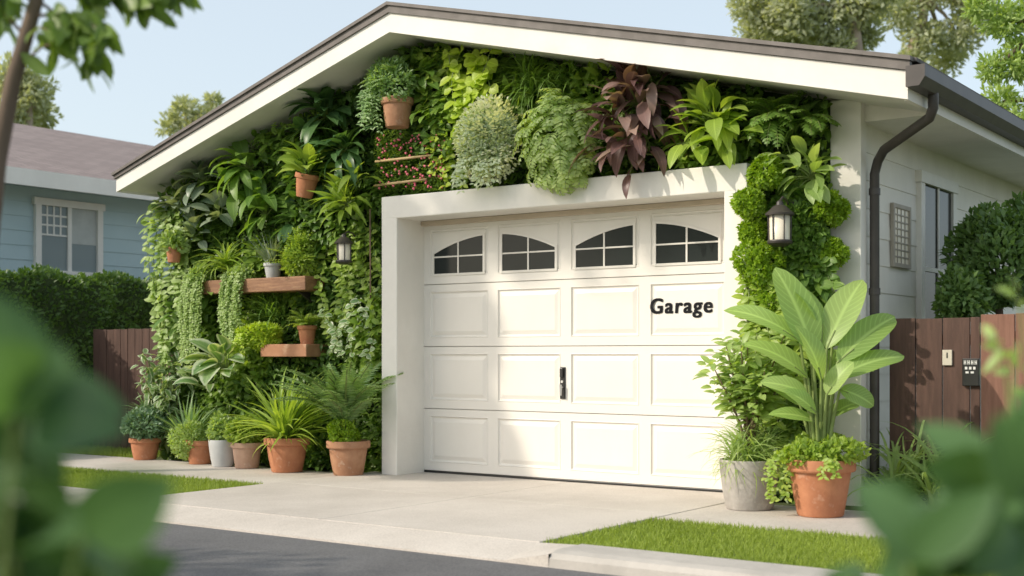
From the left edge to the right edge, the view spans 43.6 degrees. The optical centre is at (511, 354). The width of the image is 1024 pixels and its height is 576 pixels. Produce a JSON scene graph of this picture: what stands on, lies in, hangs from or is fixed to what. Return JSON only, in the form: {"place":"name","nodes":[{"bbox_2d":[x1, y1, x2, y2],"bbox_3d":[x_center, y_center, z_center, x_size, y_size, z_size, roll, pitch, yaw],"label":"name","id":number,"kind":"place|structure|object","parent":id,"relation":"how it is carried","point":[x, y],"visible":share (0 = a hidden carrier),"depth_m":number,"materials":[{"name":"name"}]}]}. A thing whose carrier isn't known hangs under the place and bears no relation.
{"place":"outdoors","nodes":[
{"label":"outdoors","id":0,"kind":"place"},
{"bbox_2d":[0,295,179,575],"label":"shrub","id":1,"kind":"object","parent":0,"point":[56,406],"visible":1,"depth_m":1.14,"materials":[{"name":"green plant"}]},
{"bbox_2d":[163,504,574,566],"bbox_3d":[-1.415,1.173,8.607,4.420,0.165,0.630,0,0,35],"label":"apron","id":2,"kind":"object","parent":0,"point":[487,548],"visible":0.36,"depth_m":8.03,"materials":[{"name":"concrete"}]},
{"bbox_2d":[145,523,616,575],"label":"road","id":3,"kind":"structure","parent":0,"point":[200,551],"depth_m":7.34,"materials":[{"name":"grey asphalt"}]},
{"bbox_2d":[0,0,203,224],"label":"tree","id":4,"kind":"object","parent":3,"relation":"on","point":[87,30],"visible":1,"depth_m":3.88,"materials":[{"name":"green plant"}]},
{"bbox_2d":[70,487,875,575],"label":"kerb","id":5,"kind":"structure","parent":3,"relation":"on","point":[617,561],"depth_m":6.78,"materials":[{"name":"concrete"}]},
{"bbox_2d":[822,390,1023,575],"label":"shrub","id":6,"kind":"object","parent":3,"relation":"on","point":[969,521],"visible":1,"depth_m":1.37,"materials":[{"name":"green plant"}]},
{"bbox_2d":[982,274,1023,409],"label":"leafy twig","id":7,"kind":"object","parent":3,"relation":"on","point":[992,345],"visible":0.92,"depth_m":2.52,"materials":[{"name":"green plant"}]},
{"bbox_2d":[170,471,724,542],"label":"driveway","id":8,"kind":"structure","parent":0,"point":[531,510],"depth_m":9.52,"materials":[{"name":"concrete"}]},
{"bbox_2d":[270,360,403,475],"bbox_3d":[-1.597,0.534,11.681,1.286,1.131,1.169,0,0,35],"label":"potted plant","id":9,"kind":"object","parent":8,"relation":"on","point":[341,399],"visible":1,"depth_m":11.57,"materials":[{"name":"green plant"}]},
{"bbox_2d":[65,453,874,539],"bbox_3d":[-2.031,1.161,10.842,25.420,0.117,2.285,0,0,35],"label":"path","id":10,"kind":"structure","parent":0,"point":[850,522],"depth_m":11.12,"materials":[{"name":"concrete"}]},
{"bbox_2d":[122,394,173,459],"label":"potted plant","id":11,"kind":"object","parent":10,"relation":"on","point":[145,440],"visible":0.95,"depth_m":13.34,"materials":[{"name":"green plant"}]},
{"bbox_2d":[166,419,210,463],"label":"potted plant","id":12,"kind":"object","parent":10,"relation":"on","point":[193,449],"visible":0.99,"depth_m":12.83,"materials":[{"name":"green plant"}]},
{"bbox_2d":[205,410,233,466],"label":"potted plant","id":13,"kind":"object","parent":10,"relation":"on","point":[221,451],"visible":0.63,"depth_m":12.54,"materials":[{"name":"green plant"}]},
{"bbox_2d":[222,413,264,468],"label":"potted plant","id":14,"kind":"object","parent":10,"relation":"on","point":[244,449],"visible":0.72,"depth_m":12.34,"materials":[{"name":"green plant"}]},
{"bbox_2d":[220,367,330,472],"bbox_3d":[-2.143,0.597,12.028,1.345,1.006,1.282,0,0,-37],"label":"potted plant","id":15,"kind":"object","parent":10,"relation":"on","point":[287,442],"visible":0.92,"depth_m":11.95,"materials":[{"name":"green plant"}]},
{"bbox_2d":[690,330,809,510],"bbox_3d":[1.724,0.449,9.156,0.862,1.302,0.878,0,0,35],"label":"potted plant","id":16,"kind":"object","parent":10,"relation":"on","point":[752,402],"visible":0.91,"depth_m":9.04,"materials":[{"name":"green plant"}]},
{"bbox_2d":[723,267,903,517],"bbox_3d":[2.098,0.243,8.751,1.199,1.713,0.697,0,0,-5],"label":"potted plant","id":17,"kind":"object","parent":10,"relation":"on","point":[820,469],"visible":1,"depth_m":8.72,"materials":[{"name":"green plant"}]},
{"bbox_2d":[81,451,859,510],"bbox_3d":[10.647,1.192,28.083,80.000,0.125,40.490,0,0,35],"label":"garden bed","id":18,"kind":"object","parent":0,"point":[781,502],"depth_m":12.38,"materials":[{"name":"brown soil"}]},
{"bbox_2d":[0,50,63,128],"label":"round tree","id":19,"kind":"object","parent":18,"relation":"on","point":[35,103],"visible":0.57,"depth_m":35.86,"materials":[{"name":"green plant"}]},
{"bbox_2d":[0,262,171,374],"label":"hedge","id":20,"kind":"object","parent":18,"relation":"on","point":[69,313],"visible":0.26,"depth_m":15.68,"materials":[{"name":"green plant"}]},
{"bbox_2d":[0,123,192,280],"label":"neighbour house","id":21,"kind":"structure","parent":18,"relation":"on","point":[67,208],"depth_m":18.27,"materials":[{"name":"blue paint"}]},
{"bbox_2d":[31,197,104,276],"bbox_3d":[-6.250,-1.635,18.085,0.100,1.078,1.161,0,0,35],"label":"window","id":22,"kind":"structure","parent":21,"relation":"in","point":[67,234],"depth_m":18.07,"materials":[{"name":"grey glass"}]},
{"bbox_2d":[73,445,171,457],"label":"side grass","id":23,"kind":"structure","parent":18,"relation":"on","point":[104,450],"depth_m":14.32,"materials":[{"name":"green plant"}]},
{"bbox_2d":[93,328,174,449],"bbox_3d":[-4.155,0.412,14.765,2.093,1.436,0.065,0,0,35],"label":"board fence","id":24,"kind":"object","parent":18,"relation":"on","point":[116,352],"visible":0.3,"depth_m":15.01,"materials":[{"name":"brown wood"}]},
{"bbox_2d":[130,346,193,453],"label":"white edged shrub","id":25,"kind":"object","parent":18,"relation":"on","point":[154,392],"visible":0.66,"depth_m":13.56,"materials":[{"name":"green plant"}]},
{"bbox_2d":[150,392,225,442],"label":"spiky plant","id":26,"kind":"object","parent":18,"relation":"on","point":[191,415],"visible":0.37,"depth_m":13.32,"materials":[{"name":"green plant"}]},
{"bbox_2d":[153,90,225,138],"bbox_3d":[-10.015,-3.564,40.026,2.312,9.388,1.389,0,0,6],"label":"tree","id":27,"kind":"object","parent":18,"relation":"on","point":[175,121],"visible":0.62,"depth_m":39.81,"materials":[{"name":"green plant"}]},
{"bbox_2d":[237,407,335,463],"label":"border shrub","id":28,"kind":"object","parent":18,"relation":"on","point":[321,436],"visible":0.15,"depth_m":12.49,"materials":[{"name":"green plant"}]},
{"bbox_2d":[111,1,1023,505],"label":"garage","id":29,"kind":"structure","parent":18,"relation":"on","point":[533,331],"depth_m":10.85,"materials":[{"name":"white paint"}]},
{"bbox_2d":[155,229,189,262],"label":"potted plant","id":30,"kind":"object","parent":29,"relation":"attached to","point":[177,247],"visible":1,"depth_m":13.30,"materials":[{"name":"green plant"}]},
{"bbox_2d":[168,265,205,405],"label":"corner shrub","id":31,"kind":"object","parent":29,"relation":"attached to","point":[183,387],"visible":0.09,"depth_m":13.67,"materials":[{"name":"green plant"}]},
{"bbox_2d":[276,141,334,198],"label":"potted plant","id":32,"kind":"object","parent":29,"relation":"attached to","point":[306,181],"visible":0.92,"depth_m":12.24,"materials":[{"name":"green plant"}]},
{"bbox_2d":[355,54,419,134],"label":"potted plant","id":33,"kind":"object","parent":29,"relation":"hanging from","point":[397,109],"visible":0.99,"depth_m":11.61,"materials":[{"name":"green plant"}]},
{"bbox_2d":[373,128,448,191],"bbox_3d":[-0.949,-1.793,11.790,0.960,0.642,0.137,0,0,35],"label":"flowering patch","id":34,"kind":"object","parent":29,"relation":"attached to","point":[407,139],"visible":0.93,"depth_m":11.83,"materials":[{"name":"green plant"}]},
{"bbox_2d":[450,93,522,194],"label":"pale flowering bush","id":35,"kind":"object","parent":29,"relation":"on","point":[471,159],"visible":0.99,"depth_m":10.91,"materials":[{"name":"green plant"}]},
{"bbox_2d":[151,42,837,503],"bbox_3d":[-0.708,-0.820,11.633,7.676,4.121,0.470,0,0,35],"label":"wall foliage","id":36,"kind":"object","parent":29,"relation":"attached to","point":[257,370],"visible":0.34,"depth_m":12.19,"materials":[{"name":"green plant"}]},
{"bbox_2d":[137,200,167,263],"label":"leafy wall plant","id":37,"kind":"object","parent":36,"relation":"attached to","point":[153,231],"visible":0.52,"depth_m":13.71,"materials":[{"name":"green plant"}]},
{"bbox_2d":[140,204,199,388],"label":"climbing vine","id":38,"kind":"object","parent":36,"relation":"attached to","point":[163,345],"visible":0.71,"depth_m":13.61,"materials":[{"name":"green plant"}]},
{"bbox_2d":[153,291,219,339],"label":"leafy wall plant","id":39,"kind":"object","parent":36,"relation":"attached to","point":[204,302],"visible":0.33,"depth_m":13.46,"materials":[{"name":"green plant"}]},
{"bbox_2d":[151,159,232,250],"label":"leafy wall plant","id":40,"kind":"object","parent":36,"relation":"attached to","point":[214,198],"visible":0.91,"depth_m":13.23,"materials":[{"name":"green plant"}]},
{"bbox_2d":[172,334,244,392],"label":"leafy wall plant","id":41,"kind":"object","parent":36,"relation":"attached to","point":[204,368],"visible":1,"depth_m":12.71,"materials":[{"name":"green plant"}]},
{"bbox_2d":[199,139,277,224],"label":"leafy wall plant","id":42,"kind":"object","parent":36,"relation":"attached to","point":[252,180],"visible":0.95,"depth_m":12.79,"materials":[{"name":"green plant"}]},
{"bbox_2d":[228,185,286,240],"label":"leafy wall plant","id":43,"kind":"object","parent":36,"relation":"attached to","point":[261,204],"visible":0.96,"depth_m":12.76,"materials":[{"name":"green plant"}]},
{"bbox_2d":[200,276,328,301],"bbox_3d":[-2.520,-0.642,12.926,1.531,0.239,0.340,0,0,35],"label":"wall shelf","id":44,"kind":"object","parent":36,"relation":"attached to","point":[303,286],"depth_m":12.62,"materials":[{"name":"brown wood"}]},
{"bbox_2d":[175,261,214,365],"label":"trailing plant","id":45,"kind":"object","parent":44,"relation":"on","point":[190,305],"visible":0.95,"depth_m":13.18,"materials":[{"name":"green plant"}]},
{"bbox_2d":[193,234,254,295],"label":"spider plant","id":46,"kind":"object","parent":44,"relation":"on","point":[228,260],"visible":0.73,"depth_m":13.08,"materials":[{"name":"green plant"}]},
{"bbox_2d":[217,263,256,342],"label":"trailing plant","id":47,"kind":"object","parent":44,"relation":"on","point":[228,308],"visible":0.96,"depth_m":12.84,"materials":[{"name":"green plant"}]},
{"bbox_2d":[249,232,284,277],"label":"potted plant","id":48,"kind":"object","parent":44,"relation":"on","point":[272,270],"visible":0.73,"depth_m":12.72,"materials":[{"name":"green plant"}]},
{"bbox_2d":[266,226,332,275],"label":"bushy shelf plant","id":49,"kind":"object","parent":44,"relation":"on","point":[295,253],"visible":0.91,"depth_m":12.42,"materials":[{"name":"green plant"}]},
{"bbox_2d":[243,292,291,328],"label":"grassy tuft","id":50,"kind":"object","parent":36,"relation":"attached to","point":[271,310],"visible":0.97,"depth_m":12.85,"materials":[{"name":"green plant"}]},
{"bbox_2d":[261,344,327,364],"bbox_3d":[-2.142,0.009,12.657,0.632,0.223,0.340,0,0,35],"label":"wall shelf","id":51,"kind":"object","parent":36,"relation":"attached to","point":[312,351],"depth_m":12.48,"materials":[{"name":"wood"}]},
{"bbox_2d":[229,321,283,357],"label":"mounded shelf plant","id":52,"kind":"object","parent":51,"relation":"on","point":[272,333],"visible":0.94,"depth_m":12.68,"materials":[{"name":"green plant"}]},
{"bbox_2d":[285,310,322,343],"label":"potted plant","id":53,"kind":"object","parent":51,"relation":"on","point":[306,329],"visible":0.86,"depth_m":12.44,"materials":[{"name":"green plant"}]},
{"bbox_2d":[270,144,327,242],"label":"leafy wall plant","id":54,"kind":"object","parent":36,"relation":"attached to","point":[286,229],"visible":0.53,"depth_m":12.47,"materials":[{"name":"green plant"}]},
{"bbox_2d":[271,86,365,180],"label":"leafy wall plant","id":55,"kind":"object","parent":36,"relation":"attached to","point":[322,100],"visible":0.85,"depth_m":12.25,"materials":[{"name":"green plant"}]},
{"bbox_2d":[301,126,379,184],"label":"leafy wall plant","id":56,"kind":"object","parent":36,"relation":"attached to","point":[355,161],"visible":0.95,"depth_m":12.02,"materials":[{"name":"green plant"}]},
{"bbox_2d":[304,154,383,226],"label":"leafy wall plant","id":57,"kind":"object","parent":36,"relation":"attached to","point":[338,189],"visible":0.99,"depth_m":11.98,"materials":[{"name":"green plant"}]},
{"bbox_2d":[317,298,375,359],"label":"climbing vine","id":58,"kind":"object","parent":36,"relation":"attached to","point":[334,333],"visible":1,"depth_m":12.07,"materials":[{"name":"green plant"}]},
{"bbox_2d":[313,222,381,356],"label":"climbing vine","id":59,"kind":"object","parent":36,"relation":"attached to","point":[358,263],"visible":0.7,"depth_m":12.20,"materials":[{"name":"green plant"}]},
{"bbox_2d":[334,231,360,264],"bbox_3d":[-1.545,-1.008,12.067,0.184,0.322,0.298,0,0,35],"label":"wall lantern","id":60,"kind":"object","parent":36,"relation":"attached to","point":[343,242],"depth_m":11.97,"materials":[{"name":"metal"}]},
{"bbox_2d":[369,209,370,346],"bbox_3d":[-1.328,-0.707,12.002,0.014,1.314,0.036,0,0,6],"label":"plant stake","id":61,"kind":"object","parent":36,"relation":"on","point":[370,248],"visible":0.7,"depth_m":11.99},
{"bbox_2d":[374,178,426,186],"bbox_3d":[-1.031,-1.584,11.774,0.630,0.031,0.029,0,0,35],"label":"wooden stick","id":62,"kind":"object","parent":36,"relation":"attached to","point":[399,182],"visible":1,"depth_m":11.76,"materials":[{"name":"brown wood"}]},
{"bbox_2d":[375,154,433,162],"bbox_3d":[-0.996,-1.801,11.748,0.691,0.026,0.029,0,0,35],"label":"wooden stick","id":63,"kind":"object","parent":36,"relation":"attached to","point":[401,158],"visible":1,"depth_m":11.74,"materials":[{"name":"brown wood"}]},
{"bbox_2d":[406,46,448,125],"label":"leafy wall plant","id":64,"kind":"object","parent":36,"relation":"attached to","point":[422,81],"visible":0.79,"depth_m":11.58,"materials":[{"name":"green plant"}]},
{"bbox_2d":[405,45,466,142],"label":"climbing vine","id":65,"kind":"object","parent":36,"relation":"attached to","point":[434,78],"visible":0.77,"depth_m":11.59,"materials":[{"name":"green plant"}]},
{"bbox_2d":[425,133,468,191],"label":"climbing vine","id":66,"kind":"object","parent":36,"relation":"attached to","point":[447,165],"visible":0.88,"depth_m":11.49,"materials":[{"name":"green plant"}]},
{"bbox_2d":[440,44,511,150],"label":"climbing vine","id":67,"kind":"object","parent":36,"relation":"attached to","point":[471,86],"visible":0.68,"depth_m":11.26,"materials":[{"name":"green plant"}]},
{"bbox_2d":[491,49,600,114],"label":"grassy tuft","id":68,"kind":"object","parent":36,"relation":"attached to","point":[532,78],"visible":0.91,"depth_m":10.89,"materials":[{"name":"green plant"}]},
{"bbox_2d":[568,58,687,198],"bbox_3d":[0.886,-1.820,10.116,0.980,1.183,0.579,0,0,35],"label":"leafy wall plant","id":69,"kind":"object","parent":36,"relation":"attached to","point":[645,103],"visible":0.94,"depth_m":10.07,"materials":[{"name":"purple plant"}]},
{"bbox_2d":[655,78,763,169],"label":"leafy wall plant","id":70,"kind":"object","parent":36,"relation":"attached to","point":[723,129],"visible":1,"depth_m":9.72,"materials":[{"name":"green plant"}]},
{"bbox_2d":[729,187,766,222],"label":"mossy shrub","id":71,"kind":"object","parent":36,"relation":"attached to","point":[753,199],"visible":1,"depth_m":9.50,"materials":[{"name":"green plant"}]},
{"bbox_2d":[735,217,767,245],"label":"mossy shrub","id":72,"kind":"object","parent":36,"relation":"attached to","point":[754,230],"visible":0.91,"depth_m":9.54,"materials":[{"name":"green plant"}]},
{"bbox_2d":[728,237,786,290],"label":"mossy shrub","id":73,"kind":"object","parent":36,"relation":"attached to","point":[748,270],"visible":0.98,"depth_m":9.45,"materials":[{"name":"green plant"}]},
{"bbox_2d":[749,283,778,311],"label":"mossy shrub","id":74,"kind":"object","parent":36,"relation":"attached to","point":[761,294],"visible":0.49,"depth_m":9.44,"materials":[{"name":"green plant"}]},
{"bbox_2d":[731,275,808,430],"bbox_3d":[1.912,-0.025,9.451,0.635,1.231,0.190,0,0,35],"label":"climbing vine","id":75,"kind":"object","parent":36,"relation":"attached to","point":[751,326],"visible":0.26,"depth_m":9.49,"materials":[{"name":"green plant"}]},
{"bbox_2d":[765,196,794,246],"bbox_3d":[2.003,-0.982,9.419,0.212,0.374,0.302,0,0,58],"label":"wall lantern","id":76,"kind":"object","parent":36,"relation":"attached to","point":[779,214],"depth_m":9.34,"materials":[{"name":"metal"}]},
{"bbox_2d":[759,178,830,375],"bbox_3d":[2.109,-0.570,9.582,0.576,1.548,0.351,0,0,35],"label":"column shrub","id":77,"kind":"object","parent":36,"relation":"on","point":[808,231],"visible":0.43,"depth_m":9.49,"materials":[{"name":"green plant"}]},
{"bbox_2d":[756,134,845,204],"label":"leafy wall plant","id":78,"kind":"object","parent":36,"relation":"attached to","point":[817,189],"visible":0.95,"depth_m":9.39,"materials":[{"name":"green plant"}]},
{"bbox_2d":[802,256,844,306],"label":"climbing vine","id":79,"kind":"object","parent":36,"relation":"attached to","point":[833,282],"visible":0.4,"depth_m":9.43,"materials":[{"name":"green plant"}]},
{"bbox_2d":[810,188,852,228],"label":"mossy shrub","id":80,"kind":"object","parent":36,"relation":"attached to","point":[839,209],"visible":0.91,"depth_m":9.44,"materials":[{"name":"green plant"}]},
{"bbox_2d":[817,235,851,267],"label":"mossy shrub","id":81,"kind":"object","parent":36,"relation":"attached to","point":[838,249],"visible":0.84,"depth_m":9.44,"materials":[{"name":"green plant"}]},
{"bbox_2d":[512,88,598,195],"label":"drooping bush","id":82,"kind":"object","parent":29,"relation":"attached to","point":[561,159],"visible":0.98,"depth_m":10.39,"materials":[{"name":"green plant"}]},
{"bbox_2d":[424,204,723,491],"bbox_3d":[0.507,-0.070,11.043,3.280,2.340,0.102,0,0,35],"label":"garage door","id":83,"kind":"structure","parent":29,"relation":"in","point":[561,348],"depth_m":11.01,"materials":[{"name":"paint"}]},
{"bbox_2d":[744,153,785,191],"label":"mossy shrub","id":84,"kind":"object","parent":29,"relation":"attached to","point":[756,174],"visible":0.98,"depth_m":9.50,"materials":[{"name":"green plant"}]},
{"bbox_2d":[730,90,840,158],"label":"wall fern","id":85,"kind":"object","parent":29,"relation":"attached to","point":[770,112],"depth_m":9.53,"materials":[{"name":"green plant"}]},
{"bbox_2d":[890,202,910,268],"bbox_3d":[3.118,-0.947,10.262,0.032,0.505,0.422,0,0,35],"label":"lattice window","id":86,"kind":"structure","parent":29,"relation":"attached to","point":[900,235],"depth_m":10.23,"materials":[{"name":"grey glass"}]},
{"bbox_2d":[915,170,958,318],"bbox_3d":[3.671,-0.740,11.014,0.075,1.581,1.046,0,0,35],"label":"side window","id":87,"kind":"structure","parent":29,"relation":"in","point":[936,198],"depth_m":10.87,"materials":[{"name":"grey glass"}]},
{"bbox_2d":[724,0,907,50],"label":"tall tree","id":88,"kind":"object","parent":18,"relation":"on","point":[790,21],"visible":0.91,"depth_m":29.69,"materials":[{"name":"green plant"}]},
{"bbox_2d":[847,420,971,505],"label":"arching grass clump","id":89,"kind":"object","parent":18,"relation":"on","point":[913,472],"visible":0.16,"depth_m":9.36,"materials":[{"name":"green plant"}]},
{"bbox_2d":[890,317,980,498],"bbox_3d":[3.156,0.427,9.550,0.667,1.405,0.065,0,0,35],"label":"board fence","id":90,"kind":"object","parent":18,"relation":"on","point":[926,385],"visible":0.59,"depth_m":9.54,"materials":[{"name":"brown wood"}]},
{"bbox_2d":[942,350,951,364],"bbox_3d":[3.216,0.022,9.457,0.070,0.114,0.019,0,0,35],"label":"fence tag","id":91,"kind":"object","parent":90,"relation":"attached to","point":[946,357],"visible":1,"depth_m":9.45,"materials":[{"name":"beige plastic"}]},
{"bbox_2d":[962,358,979,385],"bbox_3d":[3.353,0.128,9.350,0.122,0.202,0.035,0,0,35],"label":"keypad","id":92,"kind":"object","parent":90,"relation":"attached to","point":[970,371],"visible":1,"depth_m":9.34,"materials":[{"name":"black plastic"}]},
{"bbox_2d":[879,0,1002,78],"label":"tall tree","id":93,"kind":"object","parent":18,"relation":"on","point":[924,36],"visible":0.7,"depth_m":33.83,"materials":[{"name":"green plant"}]},
{"bbox_2d":[930,191,1023,317],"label":"garden shrub","id":94,"kind":"object","parent":18,"relation":"on","point":[982,237],"visible":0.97,"depth_m":10.04,"materials":[{"name":"green plant"}]},
{"bbox_2d":[959,0,1023,119],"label":"leafy tree","id":95,"kind":"object","parent":18,"relation":"on","point":[1009,20],"visible":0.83,"depth_m":14.95,"materials":[{"name":"green plant"}]},
{"bbox_2d":[981,313,1023,438],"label":"board fence","id":96,"kind":"object","parent":18,"relation":"on","point":[993,396],"visible":0.45,"depth_m":9.18,"materials":[{"name":"brown wood"}]},
{"bbox_2d":[80,477,883,571],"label":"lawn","id":97,"kind":"structure","parent":0,"point":[722,548],"depth_m":7.51,"materials":[{"name":"plant"}]},
{"bbox_2d":[66,466,885,573],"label":"kerbside grass","id":98,"kind":"structure","parent":97,"relation":"on","point":[723,539],"depth_m":7.60,"materials":[{"name":"green plant"}]},
{"bbox_2d":[0,0,1023,145],"label":"sky","id":99,"kind":"structure","parent":0,"point":[229,46],"materials":[{"name":"blue"}]}
]}

